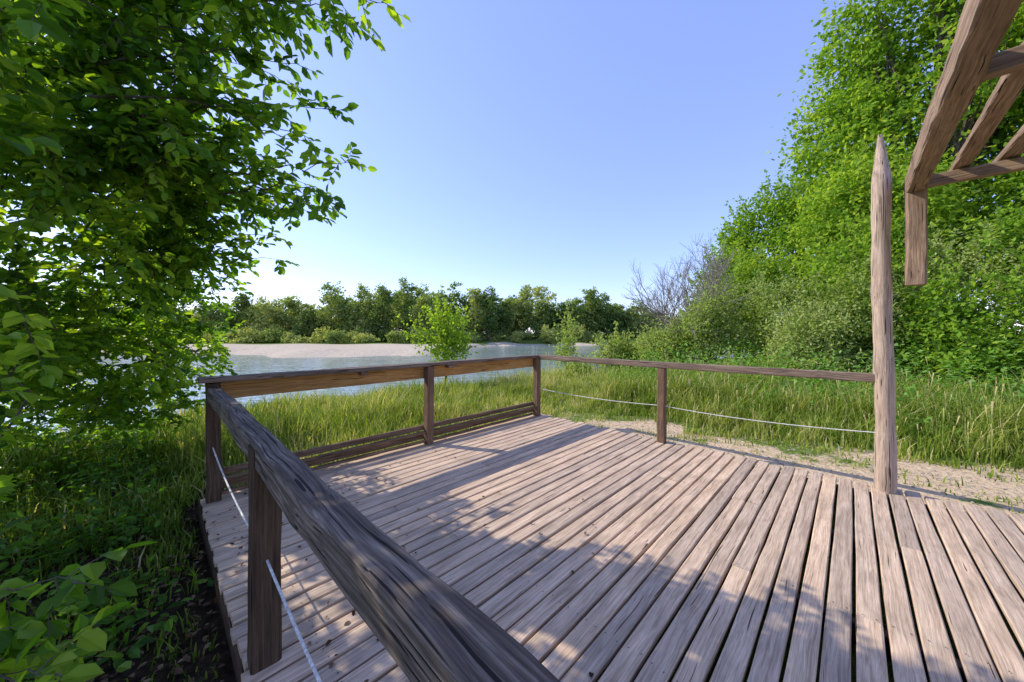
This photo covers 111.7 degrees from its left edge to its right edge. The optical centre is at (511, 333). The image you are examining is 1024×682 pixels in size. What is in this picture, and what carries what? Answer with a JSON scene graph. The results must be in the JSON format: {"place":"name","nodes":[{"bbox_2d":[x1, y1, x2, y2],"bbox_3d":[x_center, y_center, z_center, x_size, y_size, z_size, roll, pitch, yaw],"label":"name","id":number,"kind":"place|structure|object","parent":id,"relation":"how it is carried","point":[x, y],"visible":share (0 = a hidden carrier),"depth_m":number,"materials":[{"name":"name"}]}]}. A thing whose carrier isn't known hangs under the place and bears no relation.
{"place":"outdoors","nodes":[
{"label":"outdoors","id":0,"kind":"place"},
{"bbox_2d":[0,410,225,681],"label":"shade grass","id":1,"kind":"structure","parent":0,"point":[174,517],"depth_m":3.17,"materials":[{"name":"green plant"}]},
{"bbox_2d":[0,345,781,434],"bbox_3d":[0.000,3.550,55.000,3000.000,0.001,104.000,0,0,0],"label":"river water","id":2,"kind":"structure","parent":0,"point":[251,364],"depth_m":40.58,"materials":[{"name":"liquid"}]},
{"bbox_2d":[0,333,1023,681],"bbox_3d":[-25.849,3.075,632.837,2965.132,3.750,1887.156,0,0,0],"label":"ground","id":3,"kind":"structure","parent":0,"point":[282,349],"depth_m":3.31,"materials":[{"name":"beige sand"}]},
{"bbox_2d":[0,416,213,681],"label":"undergrowth","id":4,"kind":"object","parent":3,"relation":"on","point":[83,621],"visible":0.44,"depth_m":2.59,"materials":[{"name":"green plant"}]},
{"bbox_2d":[0,0,410,681],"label":"overhanging tree","id":5,"kind":"object","parent":3,"relation":"on","point":[80,62],"visible":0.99,"depth_m":2.47,"materials":[{"name":"green plant"}]},
{"bbox_2d":[95,276,687,343],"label":"distant tree line","id":6,"kind":"object","parent":3,"relation":"on","point":[339,319],"visible":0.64,"depth_m":106.20,"materials":[{"name":"green plant"}]},
{"bbox_2d":[146,364,653,505],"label":"bank grass","id":7,"kind":"structure","parent":3,"relation":"on","point":[296,423],"depth_m":6.92,"materials":[{"name":"green plant"}]},
{"bbox_2d":[397,285,479,384],"bbox_3d":[-2.305,0.339,12.569,3.124,4.022,2.405,0,0,-45],"label":"young tree","id":8,"kind":"object","parent":3,"relation":"on","point":[446,339],"visible":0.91,"depth_m":12.25,"materials":[{"name":"green plant"}]},
{"bbox_2d":[549,298,591,371],"bbox_3d":[2.940,0.884,17.581,2.139,5.335,1.838,0,0,0],"label":"sapling","id":9,"kind":"object","parent":3,"relation":"on","point":[567,345],"visible":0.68,"depth_m":17.36,"materials":[{"name":"green plant"}]},
{"bbox_2d":[557,351,607,377],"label":"willow shrub","id":10,"kind":"object","parent":3,"relation":"on","point":[578,369],"visible":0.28,"depth_m":15.03,"materials":[{"name":"green plant"}]},
{"bbox_2d":[586,321,633,371],"bbox_3d":[4.206,0.999,15.103,2.023,3.108,2.087,0,0,40],"label":"sapling","id":11,"kind":"object","parent":3,"relation":"on","point":[608,350],"visible":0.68,"depth_m":14.90,"materials":[{"name":"green plant"}]},
{"bbox_2d":[198,413,1023,681],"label":"wooden deck","id":12,"kind":"structure","parent":3,"relation":"on","point":[610,476],"depth_m":2.34,"materials":[{"name":"brown wood"}]},
{"bbox_2d":[205,438,593,681],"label":"fallen leaves","id":13,"kind":"object","parent":12,"relation":"on","point":[353,614],"visible":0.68,"depth_m":2.36,"materials":[{"name":"brown plant"}]},
{"bbox_2d":[198,354,874,681],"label":"wooden railing","id":14,"kind":"object","parent":12,"relation":"on","point":[422,622],"visible":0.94,"depth_m":1.57,"materials":[{"name":"brown wood"}]},
{"bbox_2d":[870,134,897,510],"bbox_3d":[3.663,-0.059,3.426,0.186,3.822,0.170,0,0,0],"label":"pointed log post","id":15,"kind":"object","parent":12,"relation":"on","point":[885,438],"visible":0.88,"depth_m":3.38,"materials":[{"name":"brown wood"}]},
{"bbox_2d":[602,330,650,369],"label":"willow shrub","id":16,"kind":"object","parent":3,"relation":"on","point":[628,346],"visible":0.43,"depth_m":15.32,"materials":[{"name":"green plant"}]},
{"bbox_2d":[628,316,703,370],"bbox_3d":[5.908,0.649,13.578,2.823,2.658,3.171,0,0,-40],"label":"bush","id":17,"kind":"object","parent":3,"relation":"on","point":[661,339],"visible":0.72,"depth_m":13.00,"materials":[{"name":"green plant"}]},
{"bbox_2d":[621,234,765,373],"bbox_3d":[8.388,-1.047,14.837,6.592,6.046,7.361,0,0,0],"label":"bare bush","id":18,"kind":"object","parent":3,"relation":"on","point":[658,313],"visible":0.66,"depth_m":14.66,"materials":[{"name":"grey plant"}]},
{"bbox_2d":[664,277,763,364],"bbox_3d":[7.247,-0.097,12.673,3.485,3.779,3.361,0,0,0],"label":"bush","id":19,"kind":"object","parent":3,"relation":"on","point":[712,339],"visible":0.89,"depth_m":12.06,"materials":[{"name":"green plant"}]},
{"bbox_2d":[681,190,792,358],"bbox_3d":[13.938,-3.210,21.171,6.838,10.130,6.431,0,0,0],"label":"tall tree","id":20,"kind":"object","parent":3,"relation":"on","point":[738,233],"visible":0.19,"depth_m":20.75,"materials":[{"name":"green plant"}]},
{"bbox_2d":[705,238,803,366],"bbox_3d":[10.218,-1.332,15.096,3.459,5.924,4.095,0,0,0],"label":"bush","id":21,"kind":"object","parent":3,"relation":"on","point":[748,270],"visible":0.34,"depth_m":14.30,"materials":[{"name":"green plant"}]},
{"bbox_2d":[723,166,827,318],"bbox_3d":[16.431,-4.254,19.214,7.706,11.611,7.462,0,0,0],"label":"tall tree","id":22,"kind":"object","parent":3,"relation":"on","point":[768,206],"visible":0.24,"depth_m":18.99,"materials":[{"name":"green plant"}]},
{"bbox_2d":[717,266,842,366],"bbox_3d":[9.184,-0.024,12.035,4.179,4.724,3.749,0,0,0],"label":"bush","id":23,"kind":"object","parent":3,"relation":"on","point":[765,296],"visible":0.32,"depth_m":11.75,"materials":[{"name":"green plant"}]},
{"bbox_2d":[569,415,1023,512],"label":"pebbles","id":24,"kind":"object","parent":3,"relation":"on","point":[847,462],"visible":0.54,"depth_m":4.37,"materials":[{"name":"grey gravel"}]},
{"bbox_2d":[747,290,872,387],"bbox_3d":[8.554,0.296,10.076,3.330,3.143,3.182,0,0,0],"label":"bush","id":25,"kind":"object","parent":3,"relation":"on","point":[809,327],"visible":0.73,"depth_m":9.75,"materials":[{"name":"green plant"}]},
{"bbox_2d":[600,332,1023,444],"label":"nettle undergrowth","id":26,"kind":"object","parent":3,"relation":"on","point":[915,363],"visible":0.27,"depth_m":7.54,"materials":[{"name":"green plant"}]},
{"bbox_2d":[792,247,936,375],"bbox_3d":[10.046,-0.444,10.112,3.107,4.190,3.559,0,0,-39],"label":"bush","id":27,"kind":"object","parent":3,"relation":"on","point":[855,289],"visible":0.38,"depth_m":9.77,"materials":[{"name":"green plant"}]},
{"bbox_2d":[785,205,962,371],"bbox_3d":[11.283,-1.245,11.122,4.463,5.897,3.706,0,0,0],"label":"bush","id":28,"kind":"object","parent":3,"relation":"on","point":[846,256],"visible":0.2,"depth_m":11.14,"materials":[{"name":"green plant"}]},
{"bbox_2d":[773,130,1004,294],"bbox_3d":[14.438,-3.417,13.852,5.844,9.950,6.486,0,0,-35],"label":"tall tree","id":29,"kind":"object","parent":3,"relation":"on","point":[838,198],"visible":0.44,"depth_m":13.13,"materials":[{"name":"green plant"}]},
{"bbox_2d":[766,0,1023,300],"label":"tall tree","id":30,"kind":"object","parent":3,"relation":"on","point":[874,101],"visible":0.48,"depth_m":14.87,"materials":[{"name":"green plant"}]},
{"bbox_2d":[871,247,1023,390],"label":"bush","id":31,"kind":"object","parent":3,"relation":"on","point":[956,328],"visible":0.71,"depth_m":8.37,"materials":[{"name":"green plant"}]},
{"bbox_2d":[892,212,1023,366],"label":"bush","id":32,"kind":"object","parent":3,"relation":"on","point":[978,261],"visible":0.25,"depth_m":9.53,"materials":[{"name":"green plant"}]},
{"bbox_2d":[904,0,1023,285],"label":"wooden pergola","id":33,"kind":"object","parent":3,"relation":"on","point":[974,59],"visible":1,"depth_m":2.20,"materials":[{"name":"brown wood"}]},
{"bbox_2d":[930,129,1023,239],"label":"tall tree","id":34,"kind":"object","parent":3,"relation":"on","point":[1006,188],"visible":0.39,"depth_m":11.43,"materials":[{"name":"green plant"}]},
{"bbox_2d":[934,183,1023,334],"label":"bush","id":35,"kind":"object","parent":3,"relation":"on","point":[1009,224],"visible":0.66,"depth_m":9.28,"materials":[{"name":"green plant"}]},
{"bbox_2d":[946,91,1023,237],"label":"tall tree","id":36,"kind":"object","parent":3,"relation":"on","point":[984,161],"visible":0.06,"depth_m":13.70,"materials":[{"name":"green plant"}]},
{"bbox_2d":[962,251,1023,367],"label":"bush","id":37,"kind":"object","parent":3,"relation":"on","point":[1017,290],"visible":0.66,"depth_m":7.94,"materials":[{"name":"green plant"}]},
{"bbox_2d":[0,0,1023,333],"label":"sky","id":38,"kind":"structure","parent":0,"point":[559,145],"materials":[{"name":"blue"}]},
{"bbox_2d":[443,351,1023,464],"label":"seed grass","id":39,"kind":"structure","parent":0,"point":[925,386],"depth_m":6.66,"materials":[{"name":"green plant"}]},
{"bbox_2d":[546,354,1023,512],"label":"meadow grass","id":40,"kind":"structure","parent":0,"point":[931,445],"depth_m":5.88,"materials":[{"name":"green plant"}]}
]}

